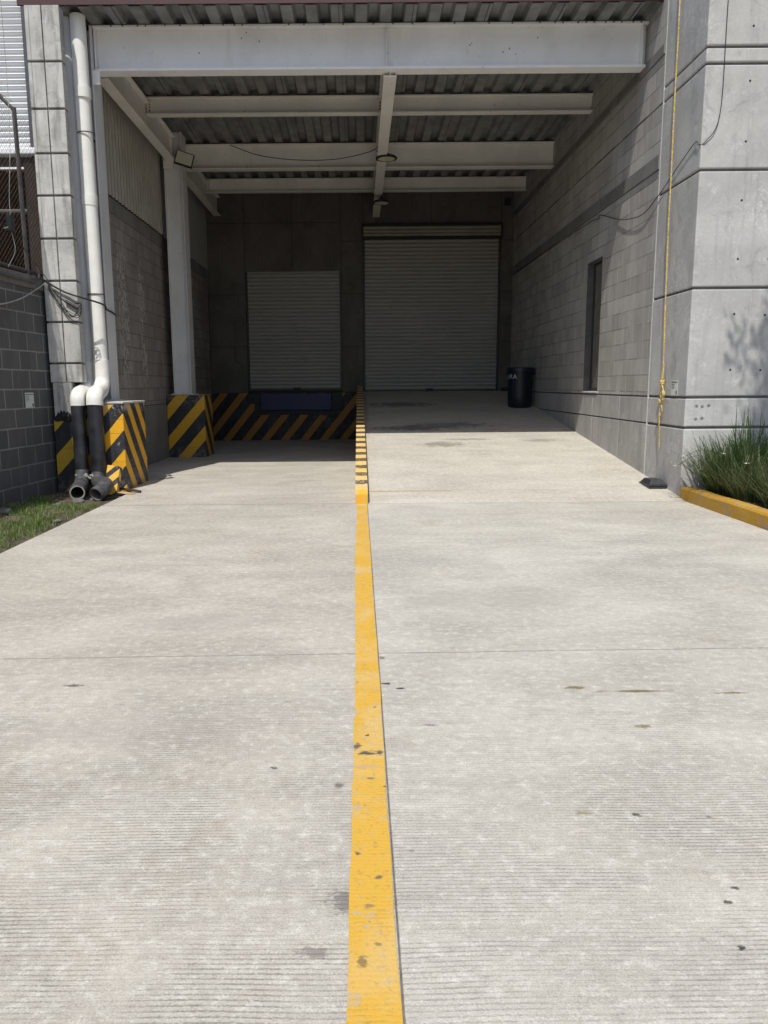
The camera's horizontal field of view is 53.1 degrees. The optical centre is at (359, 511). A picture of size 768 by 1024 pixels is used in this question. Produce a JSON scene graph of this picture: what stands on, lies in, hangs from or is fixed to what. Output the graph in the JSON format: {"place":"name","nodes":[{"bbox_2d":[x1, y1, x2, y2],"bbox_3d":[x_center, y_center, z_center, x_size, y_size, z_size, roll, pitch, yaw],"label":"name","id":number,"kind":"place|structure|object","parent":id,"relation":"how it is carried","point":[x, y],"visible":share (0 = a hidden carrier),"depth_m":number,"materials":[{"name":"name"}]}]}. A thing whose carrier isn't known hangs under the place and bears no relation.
{"place":"outdoors","nodes":[
{"label":"outdoors","id":0,"kind":"place"},
{"bbox_2d":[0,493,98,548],"bbox_3d":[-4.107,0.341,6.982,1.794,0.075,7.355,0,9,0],"label":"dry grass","id":1,"kind":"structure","parent":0,"point":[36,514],"depth_m":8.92,"materials":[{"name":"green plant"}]},
{"bbox_2d":[0,491,125,552],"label":"soil strip","id":2,"kind":"object","parent":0,"point":[107,498],"visible":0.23,"depth_m":9.19,"materials":[{"name":"green plant"}]},
{"bbox_2d":[0,508,12,514],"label":"stone","id":3,"kind":"object","parent":2,"relation":"on","point":[4,511],"visible":0.97,"depth_m":9.06,"materials":[{"name":"stone"}]},
{"bbox_2d":[0,493,99,552],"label":"grass","id":4,"kind":"structure","parent":2,"relation":"on","point":[10,526],"depth_m":8.86,"materials":[{"name":"green plant"}]},
{"bbox_2d":[52,519,61,522],"bbox_3d":[-3.322,0.099,8.429,0.096,0.044,0.101,0,9,0],"label":"stone","id":5,"kind":"object","parent":2,"relation":"on","point":[56,520],"visible":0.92,"depth_m":8.40,"materials":[{"name":"stone"}]},
{"bbox_2d":[71,498,84,503],"bbox_3d":[-3.621,-0.134,9.851,0.173,0.088,0.169,0,9,0],"label":"stone","id":6,"kind":"object","parent":2,"relation":"on","point":[78,500],"visible":0.8,"depth_m":9.81,"materials":[{"name":"stone"}]},
{"bbox_2d":[106,465,121,494],"bbox_3d":[-3.384,-0.433,10.582,0.157,0.435,0.283,4,10,25],"label":"corner guard","id":7,"kind":"object","parent":2,"relation":"on","point":[113,473],"visible":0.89,"depth_m":10.54,"materials":[{"name":"yellow paint"}]},
{"bbox_2d":[85,400,147,491],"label":"striped plinth","id":8,"kind":"structure","parent":2,"relation":"on","point":[125,435],"depth_m":10.94,"materials":[{"name":"concrete"}]},
{"bbox_2d":[17,0,663,400],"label":"steel canopy","id":9,"kind":"object","parent":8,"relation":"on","point":[463,94],"visible":0.88,"depth_m":12.69,"materials":[{"name":"metal"}]},
{"bbox_2d":[69,12,112,500],"bbox_3d":[-3.658,-3.440,10.364,0.312,6.436,1.738,-3,10,-15],"label":"downpipe","id":10,"kind":"object","parent":9,"relation":"attached to","point":[101,482],"visible":1,"depth_m":10.62,"materials":[{"name":"white plastic"}]},
{"bbox_2d":[174,150,194,168],"bbox_3d":[-3.426,-6.871,14.974,0.405,0.351,0.156,-2,10,-11],"label":"floodlight","id":11,"kind":"object","parent":9,"relation":"attached to","point":[184,159],"visible":1,"depth_m":14.92,"materials":[{"name":"black metal"}]},
{"bbox_2d":[230,145,377,160],"bbox_3d":[-0.959,-7.324,15.544,3.339,0.338,0.763,3,10,18],"label":"lamp cable","id":12,"kind":"object","parent":9,"relation":"hanging from","point":[303,160],"visible":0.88,"depth_m":15.68,"materials":[{"name":"black rubber"}]},
{"bbox_2d":[372,195,389,204],"bbox_3d":[0.485,-7.458,17.519,0.410,0.806,0.410,0,9,0],"label":"bay lamp","id":13,"kind":"object","parent":9,"relation":"hanging from","point":[380,201],"visible":0.97,"depth_m":17.50,"materials":[{"name":"black metal"}]},
{"bbox_2d":[376,153,396,161],"bbox_3d":[0.503,-7.069,14.644,0.410,0.656,0.410,0,9,0],"label":"bay lamp","id":14,"kind":"object","parent":9,"relation":"hanging from","point":[387,157],"visible":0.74,"depth_m":14.63,"materials":[{"name":"black metal"}]},
{"bbox_2d":[50,497,106,506],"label":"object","id":15,"kind":"structure","parent":0,"point":[87,498],"depth_m":10.46,"materials":[{"name":"stone"}]},
{"bbox_2d":[124,440,240,491],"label":"driveway","id":16,"kind":"structure","parent":0,"point":[164,467],"depth_m":14.48,"materials":[{"name":"concrete"}]},
{"bbox_2d":[0,439,403,1023],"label":"driveway","id":17,"kind":"structure","parent":0,"point":[177,680],"depth_m":3.11,"materials":[{"name":"concrete"}]},
{"bbox_2d":[117,491,135,494],"bbox_3d":[-3.244,-0.266,10.566,0.330,0.028,0.100,4,10,25],"label":"wood offcut","id":18,"kind":"object","parent":17,"relation":"on","point":[123,492],"visible":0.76,"depth_m":10.54,"materials":[{"name":"beige wood"}]},
{"bbox_2d":[119,487,140,492],"bbox_3d":[-3.215,-0.309,10.687,0.380,0.067,0.030,2,10,17],"label":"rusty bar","id":19,"kind":"object","parent":17,"relation":"on","point":[132,490],"visible":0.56,"depth_m":10.67,"materials":[{"name":"brown metal"}]},
{"bbox_2d":[157,476,174,479],"bbox_3d":[-3.135,-0.552,12.285,0.149,0.027,0.332,9,13,44],"label":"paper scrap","id":20,"kind":"object","parent":17,"relation":"on","point":[165,477],"visible":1,"depth_m":12.29,"materials":[{"name":"white paper"}]},
{"bbox_2d":[167,394,213,457],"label":"striped plinth","id":21,"kind":"structure","parent":17,"relation":"on","point":[190,425],"depth_m":15.84,"materials":[{"name":"yellow paint"}]},
{"bbox_2d":[212,392,356,440],"bbox_3d":[-2.019,-2.554,20.657,3.882,1.275,0.199,0,9,0],"label":"loading dock","id":22,"kind":"object","parent":17,"relation":"on","point":[284,416],"visible":0.93,"depth_m":20.66,"materials":[{"name":"black concrete"}]},
{"bbox_2d":[355,386,367,504],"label":"dividing curb","id":23,"kind":"structure","parent":17,"relation":"on","point":[361,491],"depth_m":11.48,"materials":[{"name":"paint"}]},
{"bbox_2d":[346,504,402,1023],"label":"painted line","id":24,"kind":"object","parent":17,"relation":"on","point":[373,994],"visible":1,"depth_m":2.43,"materials":[{"name":"yellow paint"}]},
{"bbox_2d":[367,505,404,1023],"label":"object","id":25,"kind":"structure","parent":0,"point":[390,825],"depth_m":2.45,"materials":[{"name":"yellow paint"}]},
{"bbox_2d":[500,387,507,390],"bbox_3d":[3.874,-3.296,20.606,0.200,0.098,0.065,0,9,0],"label":"door stop","id":26,"kind":"object","parent":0,"point":[503,388],"depth_m":20.57,"materials":[{"name":"black rubber"}]},
{"bbox_2d":[363,391,683,503],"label":"ramp","id":27,"kind":"structure","parent":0,"point":[457,447],"depth_m":12.21,"materials":[{"name":"concrete"}]},
{"bbox_2d":[206,191,513,393],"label":"back wall","id":28,"kind":"structure","parent":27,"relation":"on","point":[278,232],"depth_m":20.04,"materials":[{"name":"concrete"}]},
{"bbox_2d":[245,271,342,392],"bbox_3d":[-1.744,-4.802,20.497,2.560,3.188,0.185,0,9,0],"label":"roller shutter","id":29,"kind":"object","parent":28,"relation":"on","point":[294,330],"visible":1,"depth_m":20.45,"materials":[{"name":"paint"}]},
{"bbox_2d":[362,223,502,391],"bbox_3d":[1.887,-5.346,20.353,3.660,4.360,0.300,0,9,0],"label":"roller shutter","id":30,"kind":"object","parent":28,"relation":"attached to","point":[431,306],"visible":0.99,"depth_m":20.35,"materials":[{"name":"paint"}]},
{"bbox_2d":[505,367,534,407],"bbox_3d":[3.667,-2.850,17.626,0.654,0.910,0.636,0,9,0],"label":"waste bin","id":31,"kind":"object","parent":27,"relation":"on","point":[519,393],"visible":1,"depth_m":17.41,"materials":[{"name":"black plastic"}]},
{"bbox_2d":[639,478,666,488],"bbox_3d":[3.922,-0.356,10.285,0.244,0.183,0.374,0,9,0],"label":"bait box","id":32,"kind":"object","parent":27,"relation":"on","point":[652,483],"visible":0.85,"depth_m":10.13,"materials":[{"name":"grey plastic"}]},
{"bbox_2d":[368,501,767,1023],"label":"driveway","id":33,"kind":"structure","parent":0,"point":[575,705],"depth_m":3.01,"materials":[{"name":"grey concrete"}]},
{"label":"ground","id":34,"kind":"structure","parent":0,"visible":0},
{"bbox_2d":[0,0,42,277],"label":"neighbour warehouse","id":35,"kind":"structure","parent":34,"relation":"on","point":[15,54],"depth_m":13.92,"materials":[{"name":"white metal"}]},
{"bbox_2d":[0,267,75,506],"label":"boundary wall","id":36,"kind":"structure","parent":34,"relation":"on","point":[28,462],"depth_m":10.15,"materials":[{"name":"concrete"}]},
{"bbox_2d":[0,267,39,283],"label":"conduit","id":37,"kind":"object","parent":36,"relation":"attached to","point":[23,279],"visible":1,"depth_m":10.03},
{"bbox_2d":[0,89,42,276],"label":"chain link fence","id":38,"kind":"object","parent":36,"relation":"on","point":[22,211],"visible":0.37,"depth_m":10.12,"materials":[{"name":"metal"}]},
{"bbox_2d":[0,0,47,279],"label":"cable","id":39,"kind":"object","parent":38,"relation":"hanging from","point":[10,223],"visible":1,"depth_m":9.77,"materials":[{"name":"black rubber"}]},
{"bbox_2d":[0,282,45,304],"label":"pale cable","id":40,"kind":"object","parent":36,"relation":"attached to","point":[24,296],"visible":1,"depth_m":10.01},
{"bbox_2d":[25,393,34,407],"bbox_3d":[-4.415,-1.494,10.267,0.004,0.200,0.220,0,9,5],"label":"notice sign","id":41,"kind":"object","parent":36,"relation":"attached to","point":[29,399],"depth_m":10.26,"materials":[{"name":"white paper"}]},
{"bbox_2d":[24,5,86,491],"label":"concrete pillar","id":42,"kind":"structure","parent":34,"relation":"on","point":[45,40],"depth_m":10.38,"materials":[{"name":"grey concrete"}]},
{"bbox_2d":[48,285,81,317],"bbox_3d":[-4.039,-2.899,10.525,0.456,0.473,0.055,0,9,3],"label":"cable tangle","id":43,"kind":"object","parent":42,"relation":"hanging from","point":[67,302],"visible":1,"depth_m":10.52,"materials":[{"name":"black rubber"}]},
{"bbox_2d":[34,274,115,314],"bbox_3d":[-3.844,-3.062,10.809,0.458,0.464,1.313,6,11,33],"label":"black cable","id":44,"kind":"object","parent":42,"relation":"attached to","point":[61,290],"visible":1,"depth_m":10.49,"materials":[{"name":"black rubber"}]},
{"bbox_2d":[75,87,213,465],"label":"side block wall","id":45,"kind":"structure","parent":34,"relation":"on","point":[136,203],"depth_m":14.30,"materials":[{"name":"concrete"}]},
{"bbox_2d":[63,16,93,498],"bbox_3d":[-3.851,-3.444,10.340,0.358,6.417,1.524,-3,10,-13],"label":"downpipe","id":46,"kind":"object","parent":45,"relation":"attached to","point":[80,484],"visible":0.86,"depth_m":10.66,"materials":[{"name":"grey paint"}]},
{"bbox_2d":[510,0,668,473],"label":"block wall","id":47,"kind":"structure","parent":34,"relation":"on","point":[583,298],"depth_m":12.93,"materials":[{"name":"concrete"}]},
{"bbox_2d":[513,191,661,274],"bbox_3d":[3.986,-5.142,15.139,0.028,0.467,10.061,0,9,0],"label":"drooping cable","id":48,"kind":"object","parent":47,"relation":"attached to","point":[597,219],"visible":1,"depth_m":12.73,"materials":[{"name":"black rubber"}]},
{"bbox_2d":[589,260,602,390],"bbox_3d":[4.164,-3.215,13.304,0.050,2.220,0.850,0,9,0],"label":"window","id":49,"kind":"structure","parent":47,"relation":"in","point":[597,285],"depth_m":13.53,"materials":[{"name":"glass"}]},
{"bbox_2d":[644,0,767,495],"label":"concrete corner","id":50,"kind":"object","parent":34,"relation":"on","point":[716,347],"visible":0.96,"depth_m":9.37,"materials":[{"name":"grey concrete"}]},
{"bbox_2d":[658,0,680,447],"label":"yellow rope","id":51,"kind":"object","parent":50,"relation":"hanging from","point":[662,391],"visible":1,"depth_m":9.93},
{"bbox_2d":[671,380,677,394],"bbox_3d":[4.032,-1.594,9.847,0.004,0.190,0.200,0,9,0],"label":"wall notice","id":52,"kind":"object","parent":50,"relation":"attached to","point":[674,387],"depth_m":9.84,"materials":[{"name":"white paper"}]},
{"bbox_2d":[662,0,728,189],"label":"thin cable","id":53,"kind":"object","parent":50,"relation":"attached to","point":[721,99],"visible":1,"depth_m":8.95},
{"bbox_2d":[680,487,767,530],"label":"planter curb","id":54,"kind":"structure","parent":34,"relation":"on","point":[751,514],"depth_m":8.45,"materials":[{"name":"yellow paint"}]},
{"bbox_2d":[706,490,767,508],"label":"planting bed","id":55,"kind":"object","parent":54,"relation":"in","point":[759,504],"visible":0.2,"depth_m":8.52,"materials":[{"name":"soil"}]},
{"bbox_2d":[664,428,766,496],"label":"strap leaf plant","id":56,"kind":"object","parent":55,"relation":"on","point":[714,486],"visible":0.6,"depth_m":9.11,"materials":[{"name":"green plant"}]},
{"bbox_2d":[674,404,767,474],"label":"strap leaf plant","id":57,"kind":"object","parent":55,"relation":"on","point":[741,444],"visible":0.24,"depth_m":9.20,"materials":[{"name":"green plant"}]},
{"bbox_2d":[700,447,767,502],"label":"strap leaf plant","id":58,"kind":"object","parent":55,"relation":"on","point":[739,492],"visible":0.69,"depth_m":8.64,"materials":[{"name":"green plant"}]},
{"bbox_2d":[731,420,767,470],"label":"strap leaf plant","id":59,"kind":"object","parent":55,"relation":"on","point":[765,436],"visible":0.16,"depth_m":9.09,"materials":[{"name":"green plant"}]},
{"bbox_2d":[735,458,767,507],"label":"strap leaf plant","id":60,"kind":"object","parent":55,"relation":"on","point":[763,495],"visible":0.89,"depth_m":8.28,"materials":[{"name":"green plant"}]},
{"bbox_2d":[735,447,767,482],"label":"strap leaf plant","id":61,"kind":"object","parent":55,"relation":"on","point":[759,465],"visible":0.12,"depth_m":8.67,"materials":[{"name":"green plant"}]}
]}

